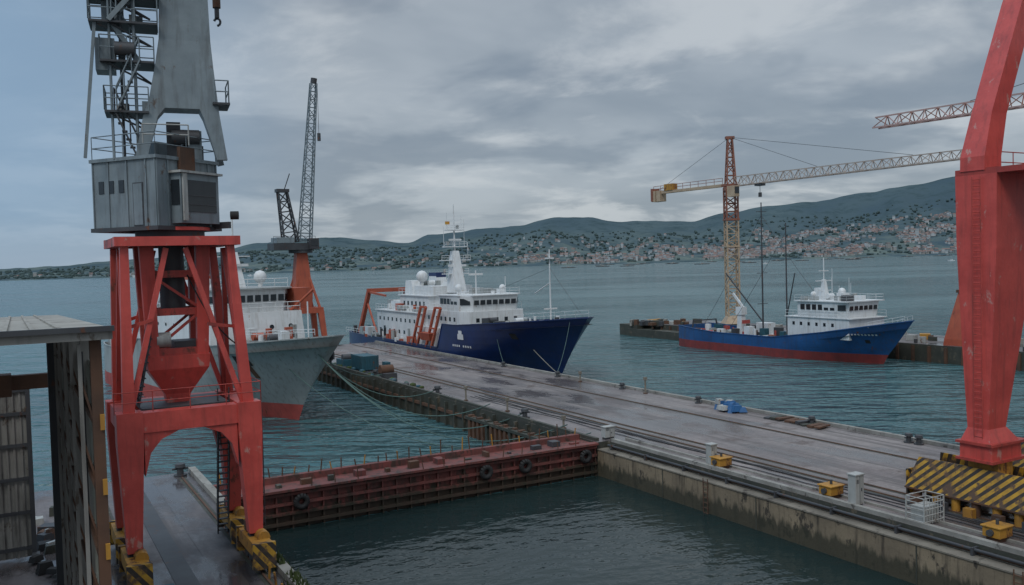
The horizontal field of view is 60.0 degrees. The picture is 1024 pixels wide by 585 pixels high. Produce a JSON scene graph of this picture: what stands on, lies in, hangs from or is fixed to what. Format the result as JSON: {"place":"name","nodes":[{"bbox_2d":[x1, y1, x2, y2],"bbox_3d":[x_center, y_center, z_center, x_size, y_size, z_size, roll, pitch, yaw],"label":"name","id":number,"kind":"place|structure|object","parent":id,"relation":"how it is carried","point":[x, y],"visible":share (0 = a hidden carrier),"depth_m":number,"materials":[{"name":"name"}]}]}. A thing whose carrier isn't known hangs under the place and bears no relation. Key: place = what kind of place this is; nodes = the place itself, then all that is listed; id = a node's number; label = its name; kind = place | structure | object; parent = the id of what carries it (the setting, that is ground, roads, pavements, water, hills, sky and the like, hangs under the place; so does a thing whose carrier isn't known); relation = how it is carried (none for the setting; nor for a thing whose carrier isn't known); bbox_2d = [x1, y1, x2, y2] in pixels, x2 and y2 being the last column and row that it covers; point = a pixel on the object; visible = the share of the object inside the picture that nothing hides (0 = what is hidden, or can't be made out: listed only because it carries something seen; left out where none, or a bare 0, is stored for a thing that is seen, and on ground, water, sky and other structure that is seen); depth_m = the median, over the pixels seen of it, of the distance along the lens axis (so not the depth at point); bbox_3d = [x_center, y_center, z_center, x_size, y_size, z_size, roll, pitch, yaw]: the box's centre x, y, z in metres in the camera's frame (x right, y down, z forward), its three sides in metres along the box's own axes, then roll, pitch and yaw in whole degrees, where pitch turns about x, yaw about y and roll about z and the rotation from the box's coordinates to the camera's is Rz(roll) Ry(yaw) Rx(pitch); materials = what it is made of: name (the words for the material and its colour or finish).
{"place":"outdoors","nodes":[
{"label":"outdoors","id":0,"kind":"place"},
{"bbox_2d":[0,466,304,584],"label":"quay","id":1,"kind":"structure","parent":0,"point":[184,543],"depth_m":43.56,"materials":[{"name":"concrete"}]},
{"bbox_2d":[28,506,56,578],"bbox_3d":[-24.861,12.657,38.946,10.068,0.800,20.140,-3,2,-29],"label":"scrap pile","id":2,"kind":"object","parent":1,"relation":"on","point":[45,536],"visible":0.51,"depth_m":43.24,"materials":[{"name":"metal"}]},
{"bbox_2d":[0,315,114,584],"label":"industrial shed","id":3,"kind":"structure","parent":1,"relation":"on","point":[71,379],"depth_m":24.48,"materials":[{"name":"metal"}]},
{"bbox_2d":[172,463,187,476],"bbox_3d":[-21.822,11.663,58.332,0.827,0.820,0.814,-1,2,15],"label":"mooring bollard","id":4,"kind":"object","parent":1,"relation":"on","point":[180,467],"visible":1,"depth_m":58.13,"materials":[{"name":"metal"}]},
{"bbox_2d":[104,227,276,584],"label":"portal crane","id":5,"kind":"object","parent":1,"relation":"on","point":[138,427],"visible":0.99,"depth_m":39.93,"materials":[{"name":"red paint"}]},
{"bbox_2d":[165,564,282,584],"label":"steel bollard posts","id":6,"kind":"object","parent":1,"relation":"on","point":[269,573],"visible":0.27,"depth_m":37.46,"materials":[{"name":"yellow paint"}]},
{"bbox_2d":[267,550,309,584],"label":"grass tufts","id":7,"kind":"object","parent":1,"relation":"on","point":[296,573],"visible":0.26,"depth_m":37.94,"materials":[{"name":"green plant"}]},
{"bbox_2d":[89,130,238,233],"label":"crane machinery house","id":8,"kind":"structure","parent":0,"point":[157,187],"depth_m":39.17,"materials":[{"name":"grey metal"}]},
{"bbox_2d":[83,0,229,166],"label":"crane boom tower","id":9,"kind":"structure","parent":8,"relation":"on","point":[182,69],"depth_m":39.84,"materials":[{"name":"grey metal"}]},
{"bbox_2d":[212,0,221,26],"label":"hook","id":10,"kind":"object","parent":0,"point":[216,4],"visible":1,"depth_m":44.03,"materials":[{"name":"black metal"}]},
{"bbox_2d":[0,176,956,280],"bbox_3d":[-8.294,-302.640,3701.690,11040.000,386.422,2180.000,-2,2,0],"label":"hills","id":11,"kind":"structure","parent":0,"point":[846,207],"depth_m":3476.95,"materials":[{"name":"green plant"}]},
{"bbox_2d":[0,198,955,278],"bbox_3d":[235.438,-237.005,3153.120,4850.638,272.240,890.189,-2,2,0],"label":"distant trees","id":12,"kind":"object","parent":11,"relation":"on","point":[72,273],"visible":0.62,"depth_m":3160.21,"materials":[{"name":"green plant"}]},
{"bbox_2d":[17,211,956,276],"bbox_3d":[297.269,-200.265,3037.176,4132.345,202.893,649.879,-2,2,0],"label":"hillside town","id":13,"kind":"object","parent":11,"relation":"on","point":[717,252],"visible":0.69,"depth_m":2905.88},
{"bbox_2d":[0,255,1023,531],"bbox_3d":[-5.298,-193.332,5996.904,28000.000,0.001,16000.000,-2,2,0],"label":"sea water","id":14,"kind":"structure","parent":0,"point":[912,397],"depth_m":143.31,"materials":[{"name":"teal liquid"}]},
{"bbox_2d":[103,220,345,419],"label":"naval ship","id":15,"kind":"object","parent":14,"relation":"on","point":[279,345],"visible":0.56,"depth_m":95.19,"materials":[{"name":"grey paint"}]},
{"bbox_2d":[346,204,593,373],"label":"research vessel","id":16,"kind":"object","parent":14,"relation":"in","point":[452,313],"visible":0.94,"depth_m":133.51,"materials":[{"name":"blue paint"}]},
{"bbox_2d":[497,322,569,369],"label":"mooring rope","id":17,"kind":"object","parent":16,"relation":"attached to","point":[563,352],"visible":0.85,"depth_m":110.31,"materials":[{"name":"fabric"}]},
{"bbox_2d":[317,341,1023,584],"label":"concrete pier","id":18,"kind":"structure","parent":14,"relation":"in","point":[888,539],"depth_m":60.76,"materials":[{"name":"concrete"}]},
{"bbox_2d":[267,78,326,336],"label":"harbour crane","id":19,"kind":"object","parent":18,"relation":"on","point":[301,276],"visible":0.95,"depth_m":141.50,"materials":[{"name":"orange paint"}]},
{"bbox_2d":[336,354,350,365],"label":"shipping container","id":20,"kind":"object","parent":18,"relation":"on","point":[344,360],"visible":0.79,"depth_m":118.79,"materials":[{"name":"teal metal"}]},
{"bbox_2d":[351,353,378,370],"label":"shipping container","id":21,"kind":"object","parent":18,"relation":"on","point":[366,361],"visible":0.96,"depth_m":113.88,"materials":[{"name":"teal metal"}]},
{"bbox_2d":[332,362,423,387],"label":"coiled net pile","id":22,"kind":"object","parent":18,"relation":"on","point":[391,378],"visible":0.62,"depth_m":105.67,"materials":[{"name":"fabric"}]},
{"bbox_2d":[376,361,396,378],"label":"winch machine","id":23,"kind":"object","parent":18,"relation":"on","point":[386,369],"visible":0.98,"depth_m":106.18,"materials":[{"name":"metal"}]},
{"bbox_2d":[213,424,598,530],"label":"dock gate","id":24,"kind":"structure","parent":18,"relation":"attached to","point":[294,499],"depth_m":59.17,"materials":[{"name":"red metal"}]},
{"bbox_2d":[433,386,441,393],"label":"mooring bollard","id":25,"kind":"object","parent":18,"relation":"on","point":[437,389],"visible":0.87,"depth_m":91.76,"materials":[{"name":"metal"}]},
{"bbox_2d":[289,354,590,448],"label":"mooring rope","id":26,"kind":"object","parent":18,"relation":"on","point":[351,385],"visible":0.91,"depth_m":83.26,"materials":[{"name":"fabric"}]},
{"bbox_2d":[464,386,467,400],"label":"service post","id":27,"kind":"object","parent":18,"relation":"on","point":[466,388],"visible":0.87,"depth_m":86.78,"materials":[{"name":"metal"}]},
{"bbox_2d":[465,414,546,444],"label":"sheet pile wall","id":28,"kind":"structure","parent":18,"relation":"attached to","point":[497,430],"depth_m":77.42,"materials":[{"name":"metal"}]},
{"bbox_2d":[505,397,509,411],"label":"service post","id":29,"kind":"object","parent":18,"relation":"on","point":[506,400],"visible":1,"depth_m":79.92,"materials":[{"name":"metal"}]},
{"bbox_2d":[519,408,529,417],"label":"mooring bollard","id":30,"kind":"object","parent":18,"relation":"on","point":[524,411],"visible":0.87,"depth_m":76.07,"materials":[{"name":"metal"}]},
{"bbox_2d":[561,415,565,427],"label":"service post","id":31,"kind":"object","parent":18,"relation":"on","point":[563,417],"visible":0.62,"depth_m":71.01,"materials":[{"name":"metal"}]},
{"bbox_2d":[578,371,581,381],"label":"service post","id":32,"kind":"object","parent":18,"relation":"on","point":[579,372],"visible":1,"depth_m":98.16,"materials":[{"name":"metal"}]},
{"bbox_2d":[600,425,615,439],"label":"electrical cabinet","id":33,"kind":"object","parent":18,"relation":"on","point":[607,431],"visible":0.99,"depth_m":66.42,"materials":[{"name":"white metal"}]},
{"bbox_2d":[619,382,624,388],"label":"mooring bollard","id":34,"kind":"object","parent":18,"relation":"on","point":[621,384],"visible":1,"depth_m":91.64,"materials":[{"name":"metal"}]},
{"bbox_2d":[643,377,647,393],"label":"service post","id":35,"kind":"object","parent":18,"relation":"on","point":[645,379],"visible":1,"depth_m":88.18,"materials":[{"name":"metal"}]},
{"bbox_2d":[694,396,701,403],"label":"mooring bollard","id":36,"kind":"object","parent":18,"relation":"on","point":[698,398],"visible":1,"depth_m":81.44,"materials":[{"name":"metal"}]},
{"bbox_2d":[705,442,717,463],"bbox_3d":[12.829,10.433,57.041,0.600,1.470,0.600,-3,2,-29],"label":"electrical cabinet","id":37,"kind":"object","parent":18,"relation":"on","point":[711,448],"visible":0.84,"depth_m":56.87,"materials":[{"name":"white metal"}]},
{"bbox_2d":[709,452,732,468],"bbox_3d":[13.280,10.679,56.381,1.220,1.000,0.980,-3,2,-29],"label":"winch box","id":38,"kind":"object","parent":18,"relation":"on","point":[722,460],"visible":0.98,"depth_m":56.10,"materials":[{"name":"yellow paint"}]},
{"bbox_2d":[714,398,746,412],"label":"blue tarpaulin pile","id":39,"kind":"object","parent":18,"relation":"on","point":[730,406],"visible":1,"depth_m":76.48,"materials":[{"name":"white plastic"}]},
{"bbox_2d":[470,395,1023,538],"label":"rail","id":40,"kind":"object","parent":18,"relation":"on","point":[867,492],"visible":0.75,"depth_m":55.99,"materials":[{"name":"metal"}]},
{"bbox_2d":[764,414,830,428],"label":"timber pallet stack","id":41,"kind":"object","parent":18,"relation":"on","point":[803,422],"visible":0.96,"depth_m":70.45,"materials":[{"name":"wood"}]},
{"bbox_2d":[808,416,815,422],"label":"mooring bollard","id":42,"kind":"object","parent":18,"relation":"on","point":[811,419],"visible":0.86,"depth_m":69.87,"materials":[{"name":"metal"}]},
{"bbox_2d":[817,479,844,497],"bbox_3d":[17.585,10.821,48.937,1.220,1.000,0.980,-3,2,-29],"label":"winch box","id":43,"kind":"object","parent":18,"relation":"on","point":[831,488],"visible":0.94,"depth_m":48.67,"materials":[{"name":"yellow paint"}]},
{"bbox_2d":[846,471,864,504],"bbox_3d":[18.280,10.480,47.141,0.750,1.770,0.600,-3,2,-29],"label":"electrical cabinet","id":44,"kind":"object","parent":18,"relation":"on","point":[855,487],"visible":0.97,"depth_m":46.95,"materials":[{"name":"grey metal"}]},
{"bbox_2d":[904,433,913,442],"bbox_3d":[27.926,10.238,62.437,0.651,0.656,0.661,-1,2,16],"label":"mooring bollard","id":45,"kind":"object","parent":18,"relation":"on","point":[908,437],"visible":1,"depth_m":62.29,"materials":[{"name":"metal"}]},
{"bbox_2d":[914,434,923,444],"bbox_3d":[28.319,10.252,61.740,0.651,0.656,0.661,-1,2,16],"label":"mooring bollard","id":46,"kind":"object","parent":18,"relation":"on","point":[918,437],"visible":1,"depth_m":61.59,"materials":[{"name":"metal"}]},
{"bbox_2d":[905,490,944,523],"bbox_3d":[20.498,10.715,44.032,1.560,1.395,1.060,-3,2,-29],"label":"cage","id":47,"kind":"object","parent":18,"relation":"on","point":[925,511],"visible":1,"depth_m":43.80,"materials":[{"name":"white paint"}]},
{"bbox_2d":[904,0,1023,531],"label":"portal crane","id":48,"kind":"object","parent":18,"relation":"on","point":[985,467],"visible":0.98,"depth_m":44.51,"materials":[{"name":"red paint"}]},
{"bbox_2d":[980,519,1014,542],"bbox_3d":[22.408,10.967,40.981,1.220,1.000,0.980,-3,2,-29],"label":"winch box","id":49,"kind":"object","parent":18,"relation":"on","point":[996,530],"visible":0.97,"depth_m":40.74,"materials":[{"name":"yellow paint"}]},
{"bbox_2d":[679,202,914,363],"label":"fishing vessel","id":50,"kind":"object","parent":14,"relation":"in","point":[824,324],"visible":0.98,"depth_m":132.80,"materials":[{"name":"blue paint"}]},
{"bbox_2d":[620,318,1023,370],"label":"stone pier","id":51,"kind":"structure","parent":14,"relation":"in","point":[925,347],"depth_m":131.57,"materials":[{"name":"concrete"}]},
{"bbox_2d":[651,136,961,325],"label":"tower crane","id":52,"kind":"object","parent":51,"relation":"on","point":[731,189],"visible":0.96,"depth_m":164.59,"materials":[{"name":"metal"}]},
{"bbox_2d":[943,290,961,345],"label":"crane pedestal","id":53,"kind":"object","parent":51,"relation":"on","point":[953,336],"visible":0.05,"depth_m":124.70,"materials":[{"name":"orange paint"}]},
{"bbox_2d":[0,0,1023,268],"label":"sky","id":54,"kind":"structure","parent":0,"point":[506,113],"materials":[{"name":"grey"}]},
{"bbox_2d":[269,476,915,584],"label":"dock water","id":55,"kind":"structure","parent":0,"point":[597,530],"depth_m":49.55,"materials":[{"name":"teal liquid"}]},
{"bbox_2d":[872,83,1023,128],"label":"tower crane","id":56,"kind":"object","parent":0,"point":[944,117],"visible":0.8,"depth_m":102.92,"materials":[{"name":"metal"}]}
]}

